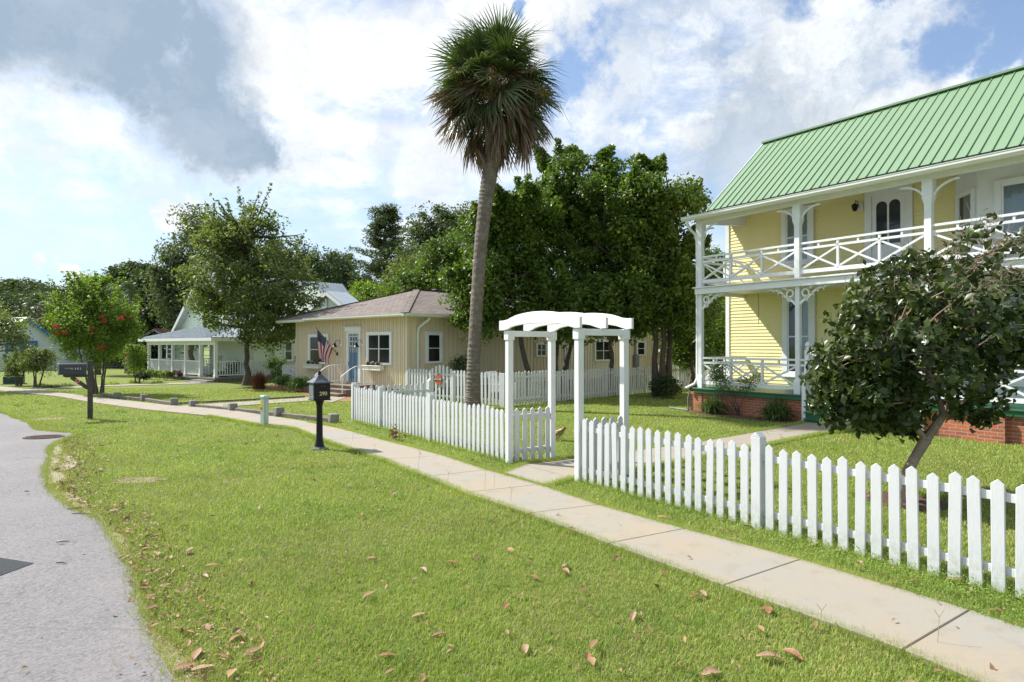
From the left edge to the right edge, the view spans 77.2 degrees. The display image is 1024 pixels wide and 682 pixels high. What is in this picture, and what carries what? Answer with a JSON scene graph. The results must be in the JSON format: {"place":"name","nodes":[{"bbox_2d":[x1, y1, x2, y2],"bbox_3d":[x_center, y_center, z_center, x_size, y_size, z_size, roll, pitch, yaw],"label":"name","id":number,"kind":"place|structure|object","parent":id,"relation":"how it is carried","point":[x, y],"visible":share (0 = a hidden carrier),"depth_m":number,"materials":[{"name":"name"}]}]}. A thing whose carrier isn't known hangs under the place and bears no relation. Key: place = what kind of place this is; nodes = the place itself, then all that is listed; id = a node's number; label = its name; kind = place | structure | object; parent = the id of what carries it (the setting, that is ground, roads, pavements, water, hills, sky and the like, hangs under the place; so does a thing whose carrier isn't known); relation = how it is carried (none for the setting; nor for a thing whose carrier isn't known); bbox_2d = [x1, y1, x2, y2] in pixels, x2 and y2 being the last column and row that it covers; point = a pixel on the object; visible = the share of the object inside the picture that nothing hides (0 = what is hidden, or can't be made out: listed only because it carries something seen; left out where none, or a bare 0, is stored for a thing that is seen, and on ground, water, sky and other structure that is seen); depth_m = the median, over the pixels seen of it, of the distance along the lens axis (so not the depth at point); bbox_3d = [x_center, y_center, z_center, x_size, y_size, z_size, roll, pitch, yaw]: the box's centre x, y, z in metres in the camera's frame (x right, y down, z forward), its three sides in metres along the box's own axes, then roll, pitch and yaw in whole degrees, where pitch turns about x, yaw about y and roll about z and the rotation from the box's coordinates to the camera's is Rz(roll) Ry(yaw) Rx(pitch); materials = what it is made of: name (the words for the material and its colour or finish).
{"place":"outdoors","nodes":[
{"label":"outdoors","id":0,"kind":"place"},
{"bbox_2d":[1,374,25,384],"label":"transformer cabinet","id":1,"kind":"object","parent":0,"point":[6,380],"visible":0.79,"depth_m":28.64,"materials":[{"name":"metal"}]},
{"bbox_2d":[22,290,54,326],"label":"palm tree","id":2,"kind":"object","parent":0,"point":[37,311],"visible":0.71,"depth_m":45.89,"materials":[{"name":"green plant"}]},
{"bbox_2d":[0,413,172,681],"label":"road","id":3,"kind":"structure","parent":0,"point":[83,634],"depth_m":4.51,"materials":[{"name":"grey asphalt"}]},
{"bbox_2d":[0,558,32,574],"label":"road patch","id":4,"kind":"object","parent":3,"relation":"on","point":[8,565],"visible":1,"depth_m":5.07,"materials":[{"name":"grey asphalt"}]},
{"bbox_2d":[22,434,64,438],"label":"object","id":5,"kind":"object","parent":3,"relation":"on","point":[44,436],"visible":1,"depth_m":12.10,"materials":[{"name":"grey concrete"}]},
{"bbox_2d":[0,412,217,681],"bbox_3d":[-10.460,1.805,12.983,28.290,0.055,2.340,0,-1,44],"label":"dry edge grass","id":6,"kind":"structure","parent":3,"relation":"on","point":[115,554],"depth_m":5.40,"materials":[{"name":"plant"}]},
{"bbox_2d":[0,366,1023,681],"bbox_3d":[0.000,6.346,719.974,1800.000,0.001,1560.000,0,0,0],"label":"lawn ground","id":7,"kind":"structure","parent":0,"point":[112,374],"depth_m":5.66,"materials":[{"name":"green plant"}]},
{"bbox_2d":[0,349,31,385],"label":"tree","id":8,"kind":"object","parent":7,"relation":"on","point":[15,374],"visible":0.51,"depth_m":27.43,"materials":[{"name":"green plant"}]},
{"bbox_2d":[0,277,35,316],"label":"broadleaf tree","id":9,"kind":"object","parent":7,"relation":"on","point":[5,299],"visible":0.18,"depth_m":53.88,"materials":[{"name":"green plant"}]},
{"bbox_2d":[0,301,39,358],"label":"oak tree","id":10,"kind":"object","parent":7,"relation":"on","point":[13,325],"visible":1,"depth_m":24.31,"materials":[{"name":"green plant"}]},
{"bbox_2d":[0,277,56,300],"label":"pine tree","id":11,"kind":"object","parent":7,"relation":"on","point":[10,284],"visible":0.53,"depth_m":61.32,"materials":[{"name":"green plant"}]},
{"bbox_2d":[9,344,58,387],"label":"tree","id":12,"kind":"object","parent":7,"relation":"on","point":[39,362],"visible":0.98,"depth_m":26.18,"materials":[{"name":"green plant"}]},
{"bbox_2d":[8,281,77,340],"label":"broadleaf tree","id":13,"kind":"object","parent":7,"relation":"on","point":[41,289],"visible":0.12,"depth_m":51.68,"materials":[{"name":"green plant"}]},
{"bbox_2d":[0,317,122,370],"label":"blue trim house","id":14,"kind":"structure","parent":7,"relation":"on","point":[39,337],"depth_m":45.94,"materials":[{"name":"white"}]},
{"bbox_2d":[58,360,92,418],"bbox_3d":[-10.204,1.153,15.002,0.685,1.385,0.214,0,0,-35],"label":"grey mailbox","id":15,"kind":"object","parent":7,"relation":"on","point":[73,371],"visible":1,"depth_m":15.03,"materials":[{"name":"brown wood"}]},
{"bbox_2d":[37,266,147,393],"bbox_3d":[-14.832,-0.354,22.666,3.505,4.633,3.313,0,0,-12],"label":"crape myrtle","id":16,"kind":"object","parent":7,"relation":"on","point":[96,325],"visible":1,"depth_m":22.49,"materials":[{"name":"green plant"}]},
{"bbox_2d":[65,269,143,374],"bbox_3d":[-24.199,-1.077,37.685,4.866,6.340,3.657,0,0,23],"label":"yellowgreen tree","id":17,"kind":"object","parent":7,"relation":"on","point":[120,296],"visible":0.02,"depth_m":37.80,"materials":[{"name":"green plant"}]},
{"bbox_2d":[0,410,226,681],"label":"sandy verge","id":18,"kind":"structure","parent":7,"relation":"on","point":[62,476],"depth_m":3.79,"materials":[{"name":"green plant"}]},
{"bbox_2d":[50,451,76,470],"bbox_3d":[-6.840,1.796,9.766,0.328,0.001,2.285,0,0,-37],"label":"sandy patch","id":19,"kind":"object","parent":18,"relation":"on","point":[66,465],"visible":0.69,"depth_m":9.48,"materials":[{"name":"beige sand"}]},
{"bbox_2d":[70,298,175,367],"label":"broadleaf tree","id":20,"kind":"object","parent":7,"relation":"on","point":[154,350],"visible":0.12,"depth_m":49.97,"materials":[{"name":"green plant"}]},
{"bbox_2d":[30,382,217,389],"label":"walk","id":21,"kind":"structure","parent":7,"relation":"on","point":[51,388],"depth_m":27.60,"materials":[{"name":"concrete"}]},
{"bbox_2d":[116,279,140,372],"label":"palm tree","id":22,"kind":"object","parent":7,"relation":"on","point":[128,284],"visible":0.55,"depth_m":39.93,"materials":[{"name":"green plant"}]},
{"bbox_2d":[101,258,155,299],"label":"pine tree","id":23,"kind":"object","parent":7,"relation":"on","point":[114,270],"visible":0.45,"depth_m":56.93,"materials":[{"name":"green plant"}]},
{"bbox_2d":[115,342,152,382],"bbox_3d":[-17.311,1.010,29.468,1.587,1.985,1.222,0,0,0],"label":"crape myrtle","id":24,"kind":"object","parent":7,"relation":"on","point":[138,363],"visible":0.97,"depth_m":29.37,"materials":[{"name":"green plant"}]},
{"bbox_2d":[114,476,167,483],"bbox_3d":[-4.809,1.798,8.301,0.707,0.001,0.465,0,0,0],"label":"bare soil patch","id":25,"kind":"object","parent":7,"relation":"on","point":[128,480],"visible":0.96,"depth_m":8.33,"materials":[{"name":"beige soil"}]},
{"bbox_2d":[112,260,173,333],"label":"broadleaf tree","id":26,"kind":"object","parent":7,"relation":"on","point":[138,281],"visible":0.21,"depth_m":53.17,"materials":[{"name":"green plant"}]},
{"bbox_2d":[135,370,152,380],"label":"green shrub","id":27,"kind":"object","parent":7,"relation":"on","point":[145,375],"visible":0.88,"depth_m":30.39,"materials":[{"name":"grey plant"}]},
{"bbox_2d":[145,328,198,365],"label":"house","id":28,"kind":"structure","parent":7,"relation":"on","point":[177,352],"depth_m":51.78,"materials":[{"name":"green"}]},
{"bbox_2d":[45,436,326,681],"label":"leaf litter","id":29,"kind":"object","parent":7,"relation":"on","point":[196,653],"visible":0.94,"depth_m":4.87,"materials":[{"name":"brown plant"}]},
{"bbox_2d":[134,202,265,359],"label":"oak tree","id":30,"kind":"object","parent":7,"relation":"on","point":[171,257],"visible":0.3,"depth_m":45.52,"materials":[{"name":"green plant"}]},
{"bbox_2d":[194,404,227,409],"bbox_3d":[-8.167,1.807,17.489,1.673,0.095,0.100,0,0,34],"label":"landscape timber","id":31,"kind":"object","parent":7,"relation":"on","point":[211,406],"visible":0.62,"depth_m":17.48,"materials":[{"name":"grey wood"}]},
{"bbox_2d":[178,396,304,403],"bbox_3d":[-8.367,1.849,20.136,3.830,0.060,0.040,0,0,-40],"label":"lawn edging","id":32,"kind":"object","parent":7,"relation":"on","point":[215,401],"visible":0.86,"depth_m":20.06,"materials":[{"name":"grey concrete"}]},
{"bbox_2d":[167,183,328,385],"bbox_3d":[-11.374,-2.357,27.788,6.951,8.697,5.372,0,0,0],"label":"maple tree","id":33,"kind":"object","parent":7,"relation":"on","point":[233,238],"visible":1,"depth_m":26.98,"materials":[{"name":"green plant"}]},
{"bbox_2d":[138,272,357,382],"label":"porch house","id":34,"kind":"structure","parent":7,"relation":"on","point":[186,330],"depth_m":32.46,"materials":[{"name":"wood"}]},
{"bbox_2d":[203,345,210,367],"bbox_3d":[-16.541,0.796,34.705,1.040,1.389,0.120,0,0,41],"label":"window","id":35,"kind":"structure","parent":34,"relation":"in","point":[206,348],"depth_m":34.71,"materials":[{"name":"glass"}]},
{"bbox_2d":[283,341,293,361],"bbox_3d":[-11.343,0.517,32.594,0.120,1.057,0.600,0,0,41],"label":"window","id":36,"kind":"structure","parent":34,"relation":"in","point":[288,353],"depth_m":32.64,"materials":[{"name":"white paint"}]},
{"bbox_2d":[233,408,273,415],"bbox_3d":[-6.551,1.799,16.351,1.841,0.095,0.100,0,0,36],"label":"landscape timber","id":37,"kind":"object","parent":7,"relation":"on","point":[271,413],"visible":0.62,"depth_m":16.41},
{"bbox_2d":[182,396,345,406],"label":"cottage walk","id":38,"kind":"structure","parent":7,"relation":"on","point":[247,403],"depth_m":19.64,"materials":[{"name":"concrete"}]},
{"bbox_2d":[260,395,268,424],"bbox_3d":[-5.351,1.506,13.883,0.158,0.665,0.140,0,0,35],"label":"utility pedestal","id":39,"kind":"object","parent":7,"relation":"on","point":[264,410],"visible":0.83,"depth_m":13.83,"materials":[{"name":"green plastic"}]},
{"bbox_2d":[263,355,286,379],"bbox_3d":[-11.209,1.323,30.474,1.074,1.359,1.159,0,0,0],"label":"green shrub","id":40,"kind":"object","parent":7,"relation":"on","point":[271,363],"visible":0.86,"depth_m":30.37,"materials":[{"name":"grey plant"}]},
{"bbox_2d":[247,385,350,400],"bbox_3d":[-7.230,1.892,24.477,9.555,0.001,4.203,0,0,42],"label":"pine bark bed","id":41,"kind":"object","parent":7,"relation":"on","point":[306,391],"visible":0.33,"depth_m":25.09,"materials":[{"name":"brown wood"}]},
{"bbox_2d":[247,363,270,388],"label":"ornamental grass","id":42,"kind":"object","parent":41,"relation":"on","point":[259,382],"depth_m":25.37,"materials":[{"name":"brown plant"}]},
{"bbox_2d":[271,373,293,388],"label":"round shrub","id":43,"kind":"object","parent":41,"relation":"on","point":[282,381],"visible":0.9,"depth_m":24.92,"materials":[{"name":"green plant"}]},
{"bbox_2d":[282,364,295,385],"bbox_3d":[-9.218,1.452,27.071,1.770,0.941,0.100,0,-1,43],"label":"air conditioner","id":44,"kind":"object","parent":41,"relation":"on","point":[286,368],"visible":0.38,"depth_m":27.26,"materials":[{"name":"white metal"}]},
{"bbox_2d":[285,374,309,391],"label":"round shrub","id":45,"kind":"object","parent":41,"relation":"on","point":[298,382],"visible":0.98,"depth_m":23.70,"materials":[{"name":"green plant"}]},
{"bbox_2d":[255,235,352,287],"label":"broadleaf tree","id":46,"kind":"object","parent":7,"relation":"on","point":[323,271],"visible":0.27,"depth_m":52.01,"materials":[{"name":"green plant"}]},
{"bbox_2d":[280,412,327,421],"bbox_3d":[-4.875,1.792,15.118,1.879,0.095,0.100,0,0,36],"label":"landscape timber","id":47,"kind":"object","parent":7,"relation":"on","point":[298,416],"visible":0.72,"depth_m":15.14,"materials":[{"name":"grey wood"}]},
{"bbox_2d":[307,370,332,449],"bbox_3d":[-3.236,1.154,10.791,0.326,1.330,0.346,0,0,-35],"label":"black mailbox","id":48,"kind":"object","parent":7,"relation":"on","point":[319,388],"visible":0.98,"depth_m":10.73,"materials":[{"name":"metal"}]},
{"bbox_2d":[328,413,338,422],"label":"edging block","id":49,"kind":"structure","parent":7,"relation":"on","point":[333,417],"depth_m":14.42,"materials":[{"name":"concrete"}]},
{"bbox_2d":[315,248,371,291],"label":"broadleaf tree","id":50,"kind":"object","parent":7,"relation":"on","point":[346,261],"visible":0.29,"depth_m":54.45,"materials":[{"name":"green plant"}]},
{"bbox_2d":[348,279,401,300],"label":"yellowgreen tree","id":51,"kind":"object","parent":7,"relation":"on","point":[366,290],"visible":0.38,"depth_m":35.85,"materials":[{"name":"green plant"}]},
{"bbox_2d":[344,202,415,285],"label":"pine tree","id":52,"kind":"object","parent":7,"relation":"on","point":[385,216],"visible":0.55,"depth_m":49.30,"materials":[{"name":"green plant"}]},
{"bbox_2d":[346,251,422,296],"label":"broadleaf tree","id":53,"kind":"object","parent":7,"relation":"on","point":[405,264],"visible":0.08,"depth_m":39.81,"materials":[{"name":"green plant"}]},
{"bbox_2d":[357,379,432,419],"bbox_3d":[-2.788,1.389,15.321,1.990,0.917,0.100,0,0,-37],"label":"picket fence","id":54,"kind":"object","parent":7,"relation":"on","point":[411,391],"visible":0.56,"depth_m":15.50,"materials":[{"name":"white paint"}]},
{"bbox_2d":[389,423,408,439],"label":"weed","id":55,"kind":"object","parent":7,"relation":"on","point":[394,433],"visible":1,"depth_m":11.70,"materials":[{"name":"brown plant"}]},
{"bbox_2d":[381,200,471,271],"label":"broadleaf tree","id":56,"kind":"object","parent":7,"relation":"on","point":[420,232],"visible":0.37,"depth_m":43.55,"materials":[{"name":"green plant"}]},
{"bbox_2d":[351,382,504,460],"bbox_3d":[-1.856,1.379,12.146,0.100,0.897,6.298,0,0,-35],"label":"picket fence","id":57,"kind":"object","parent":7,"relation":"on","point":[427,406],"visible":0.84,"depth_m":11.51,"materials":[{"name":"white paint"}]},
{"bbox_2d":[390,226,472,292],"bbox_3d":[-3.616,-1.901,32.319,4.764,7.831,4.983,0,0,-31],"label":"broadleaf tree","id":58,"kind":"object","parent":7,"relation":"on","point":[424,276],"visible":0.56,"depth_m":31.93,"materials":[{"name":"green plant"}]},
{"bbox_2d":[406,368,504,406],"bbox_3d":[-1.840,1.374,19.681,4.413,1.004,0.100,0,0,43],"label":"picket fence","id":59,"kind":"object","parent":7,"relation":"on","point":[453,384],"visible":0.59,"depth_m":19.30,"materials":[{"name":"white paint"}]},
{"bbox_2d":[431,365,451,401],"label":"garden gate","id":60,"kind":"structure","parent":59,"relation":"attached to","point":[443,375],"depth_m":19.94,"materials":[{"name":"white paint"}]},
{"bbox_2d":[445,351,466,374],"bbox_3d":[-1.586,1.115,20.579,1.157,1.639,1.008,0,0,0],"label":"dark shrub","id":61,"kind":"object","parent":7,"relation":"on","point":[458,363],"visible":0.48,"depth_m":20.46,"materials":[{"name":"green plant"}]},
{"bbox_2d":[274,289,672,396],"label":"tan cottage","id":62,"kind":"structure","parent":7,"relation":"on","point":[396,335],"depth_m":23.44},
{"bbox_2d":[303,334,328,368],"bbox_3d":[-7.615,0.398,24.892,1.548,1.335,0.275,0,-1,43],"label":"window","id":63,"kind":"structure","parent":62,"relation":"in","point":[313,355],"depth_m":25.11,"materials":[{"name":"white paint"}]},
{"bbox_2d":[315,326,337,363],"bbox_3d":[-6.899,0.164,23.875,0.843,1.440,0.225,0,0,-22],"label":"flag on pole","id":64,"kind":"object","parent":62,"relation":"attached to","point":[325,347],"visible":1,"depth_m":23.86,"materials":[{"name":"multicoloured fabric"}]},
{"bbox_2d":[343,326,362,382],"bbox_3d":[-5.783,0.492,23.272,1.084,2.030,0.130,0,-1,43],"label":"door","id":65,"kind":"structure","parent":62,"relation":"in","point":[353,358],"depth_m":23.27,"materials":[{"name":"blue paint"}]},
{"bbox_2d":[361,331,392,370],"bbox_3d":[-4.672,0.345,22.127,1.487,1.336,0.275,0,-1,43],"label":"window","id":66,"kind":"structure","parent":62,"relation":"in","point":[379,345],"depth_m":22.15,"materials":[{"name":"white paint"}]},
{"bbox_2d":[425,331,442,363],"bbox_3d":[-2.669,0.223,21.970,0.070,1.088,0.749,0,-1,43],"label":"window","id":67,"kind":"structure","parent":62,"relation":"in","point":[433,340],"depth_m":21.96,"materials":[{"name":"white paint"}]},
{"bbox_2d":[535,342,546,356],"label":"window","id":68,"kind":"structure","parent":62,"relation":"in","point":[540,348],"depth_m":26.04,"materials":[{"name":"white paint"}]},
{"bbox_2d":[594,340,612,360],"bbox_3d":[4.163,0.425,29.240,0.070,0.969,1.383,0,-1,43],"label":"window","id":69,"kind":"structure","parent":62,"relation":"in","point":[601,349],"depth_m":29.13,"materials":[{"name":"white paint"}]},
{"bbox_2d":[636,341,645,355],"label":"window","id":70,"kind":"structure","parent":62,"relation":"in","point":[640,349],"depth_m":31.58,"materials":[{"name":"white paint"}]},
{"bbox_2d":[420,1,568,407],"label":"palm tree","id":71,"kind":"object","parent":7,"relation":"on","point":[479,64],"visible":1,"depth_m":17.50,"materials":[{"name":"green plant"}]},
{"bbox_2d":[436,173,569,396],"bbox_3d":[-0.347,-1.756,22.134,4.636,7.476,3.873,0,0,-27],"label":"laurel tree","id":72,"kind":"object","parent":7,"relation":"on","point":[507,234],"visible":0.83,"depth_m":21.32,"materials":[{"name":"green plant"}]},
{"bbox_2d":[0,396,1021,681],"bbox_3d":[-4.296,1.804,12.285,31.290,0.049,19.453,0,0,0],"label":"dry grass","id":73,"kind":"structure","parent":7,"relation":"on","point":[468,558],"depth_m":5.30,"materials":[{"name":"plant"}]},
{"bbox_2d":[21,423,1021,681],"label":"scattered leaves","id":74,"kind":"object","parent":7,"relation":"on","point":[591,643],"visible":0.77,"depth_m":4.19,"materials":[{"name":"brown plant"}]},
{"bbox_2d":[62,409,1023,625],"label":"clover","id":75,"kind":"object","parent":7,"relation":"on","point":[896,567],"visible":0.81,"depth_m":5.87,"materials":[{"name":"green plant"}]},
{"bbox_2d":[499,311,633,481],"bbox_3d":[0.720,0.701,9.093,0.950,2.215,1.840,0,0,-35],"label":"garden arbor","id":76,"kind":"object","parent":7,"relation":"on","point":[554,322],"visible":0.84,"depth_m":8.86,"materials":[{"name":"white paint"}]},
{"bbox_2d":[513,137,647,391],"bbox_3d":[2.696,-2.713,23.580,5.944,9.376,4.570,0,0,0],"label":"laurel tree","id":77,"kind":"object","parent":7,"relation":"on","point":[587,201],"visible":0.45,"depth_m":22.57,"materials":[{"name":"green plant"}]},
{"bbox_2d":[512,181,673,394],"bbox_3d":[2.843,-1.709,22.248,6.117,7.360,4.137,0,0,0],"label":"laurel tree","id":78,"kind":"object","parent":7,"relation":"on","point":[573,293],"visible":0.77,"depth_m":21.39,"materials":[{"name":"green plant"}]},
{"bbox_2d":[503,364,713,406],"bbox_3d":[4.169,1.395,22.666,0.100,1.000,12.645,0,-1,44],"label":"picket fence","id":79,"kind":"object","parent":7,"relation":"on","point":[519,380],"visible":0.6,"depth_m":20.85,"materials":[{"name":"white paint"}]},
{"bbox_2d":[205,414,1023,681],"bbox_3d":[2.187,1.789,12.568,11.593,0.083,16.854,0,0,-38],"label":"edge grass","id":80,"kind":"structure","parent":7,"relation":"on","point":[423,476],"depth_m":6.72,"materials":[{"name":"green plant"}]},
{"bbox_2d":[604,152,722,396],"bbox_3d":[4.918,-2.373,22.089,4.560,8.678,3.887,0,0,0],"label":"laurel tree","id":81,"kind":"object","parent":7,"relation":"on","point":[677,268],"visible":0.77,"depth_m":21.43,"materials":[{"name":"green plant"}]},
{"bbox_2d":[648,372,683,397],"bbox_3d":[5.035,1.472,21.068,1.166,0.941,1.230,0,0,14],"label":"sucker shrub","id":82,"kind":"object","parent":7,"relation":"on","point":[668,387],"visible":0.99,"depth_m":20.91,"materials":[{"name":"green plant"}]},
{"bbox_2d":[503,422,850,484],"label":"front walk","id":83,"kind":"structure","parent":7,"relation":"on","point":[547,472],"depth_m":10.10,"materials":[{"name":"concrete"}]},
{"bbox_2d":[350,419,1023,600],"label":"grass strip","id":84,"kind":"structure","parent":7,"relation":"on","point":[618,489],"depth_m":6.36,"materials":[{"name":"green plant"}]},
{"bbox_2d":[648,254,725,390],"bbox_3d":[6.858,-0.688,25.126,3.534,5.410,2.940,0,0,0],"label":"laurel tree","id":85,"kind":"object","parent":7,"relation":"on","point":[680,352],"visible":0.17,"depth_m":24.67,"materials":[{"name":"green plant"}]},
{"bbox_2d":[682,299,725,379],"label":"broadleaf tree","id":86,"kind":"object","parent":7,"relation":"on","point":[720,323],"visible":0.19,"depth_m":29.70,"materials":[{"name":"green plant"}]},
{"bbox_2d":[695,244,724,299],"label":"broadleaf tree","id":87,"kind":"object","parent":7,"relation":"on","point":[716,251],"visible":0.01,"depth_m":39.85,"materials":[{"name":"green plant"}]},
{"bbox_2d":[701,667,721,674],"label":"fallen leaf","id":88,"kind":"object","parent":7,"relation":"on","point":[707,670],"visible":0.99,"depth_m":3.37,"materials":[{"name":"beige plant"}]},
{"bbox_2d":[684,406,797,422],"bbox_3d":[5.923,1.843,16.388,2.460,0.001,4.021,0,0,-41],"label":"mulch bed","id":89,"kind":"object","parent":7,"relation":"on","point":[744,417],"visible":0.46,"depth_m":15.62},
{"bbox_2d":[683,392,731,413],"bbox_3d":[4.973,1.551,16.381,1.571,0.596,1.348,0,0,0],"label":"lily clump","id":90,"kind":"object","parent":89,"relation":"on","point":[711,406],"visible":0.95,"depth_m":16.22,"materials":[{"name":"green plant"}]},
{"bbox_2d":[706,359,760,414],"bbox_3d":[5.506,1.148,15.902,1.317,1.423,0.793,0,0,0],"label":"rose bush","id":91,"kind":"object","parent":89,"relation":"on","point":[719,373],"visible":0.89,"depth_m":15.91,"materials":[{"name":"green plant"}]},
{"bbox_2d":[743,395,805,420],"bbox_3d":[6.146,1.512,14.956,1.606,0.656,1.494,0,0,0],"label":"lily clump","id":92,"kind":"object","parent":89,"relation":"on","point":[774,410],"visible":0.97,"depth_m":14.81,"materials":[{"name":"green plant"}]},
{"bbox_2d":[781,648,802,659],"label":"fallen leaf","id":93,"kind":"object","parent":7,"relation":"on","point":[794,652],"visible":1,"depth_m":3.56,"materials":[{"name":"brown plant"}]},
{"bbox_2d":[582,419,1023,598],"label":"picket fence","id":94,"kind":"object","parent":7,"relation":"on","point":[764,459],"visible":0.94,"depth_m":5.51,"materials":[{"name":"white paint"}]},
{"bbox_2d":[669,65,1023,444],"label":"yellow house","id":95,"kind":"structure","parent":7,"relation":"on","point":[800,215],"depth_m":15.40,"materials":[{"name":"paint"}]},
{"bbox_2d":[779,204,815,266],"bbox_3d":[7.447,-2.737,16.777,0.120,1.526,0.965,0,0,-35],"label":"window","id":96,"kind":"structure","parent":95,"relation":"in","point":[787,226],"depth_m":16.81,"materials":[{"name":"white paint"}]},
{"bbox_2d":[781,294,815,376],"bbox_3d":[7.463,-0.124,16.736,0.120,2.153,0.972,0,0,-35],"label":"window","id":97,"kind":"structure","parent":95,"relation":"in","point":[808,307],"depth_m":16.88,"materials":[{"name":"white paint"}]},
{"bbox_2d":[864,184,912,267],"bbox_3d":[8.748,-2.505,14.931,0.080,2.140,1.061,0,0,-35],"label":"door","id":98,"kind":"structure","parent":95,"relation":"in","point":[889,208],"depth_m":14.93,"materials":[{"name":"white paint"}]},
{"bbox_2d":[866,492,947,509],"bbox_3d":[4.390,1.784,7.139,0.877,0.001,0.783,0,0,37],"label":"mulch ring","id":99,"kind":"object","parent":7,"relation":"on","point":[922,502],"visible":0.28,"depth_m":7.09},
{"bbox_2d":[798,200,1023,501],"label":"camellia tree","id":100,"kind":"object","parent":99,"relation":"in","point":[856,361],"visible":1,"depth_m":6.95,"materials":[{"name":"green plant"}]},
{"bbox_2d":[0,386,1023,681],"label":"sidewalk","id":101,"kind":"structure","parent":0,"point":[972,642],"depth_m":4.88,"materials":[{"name":"concrete"}]},
{"bbox_2d":[0,0,1023,299],"label":"sky","id":102,"kind":"structure","parent":0,"point":[115,114],"materials":[{"name":"blue"}]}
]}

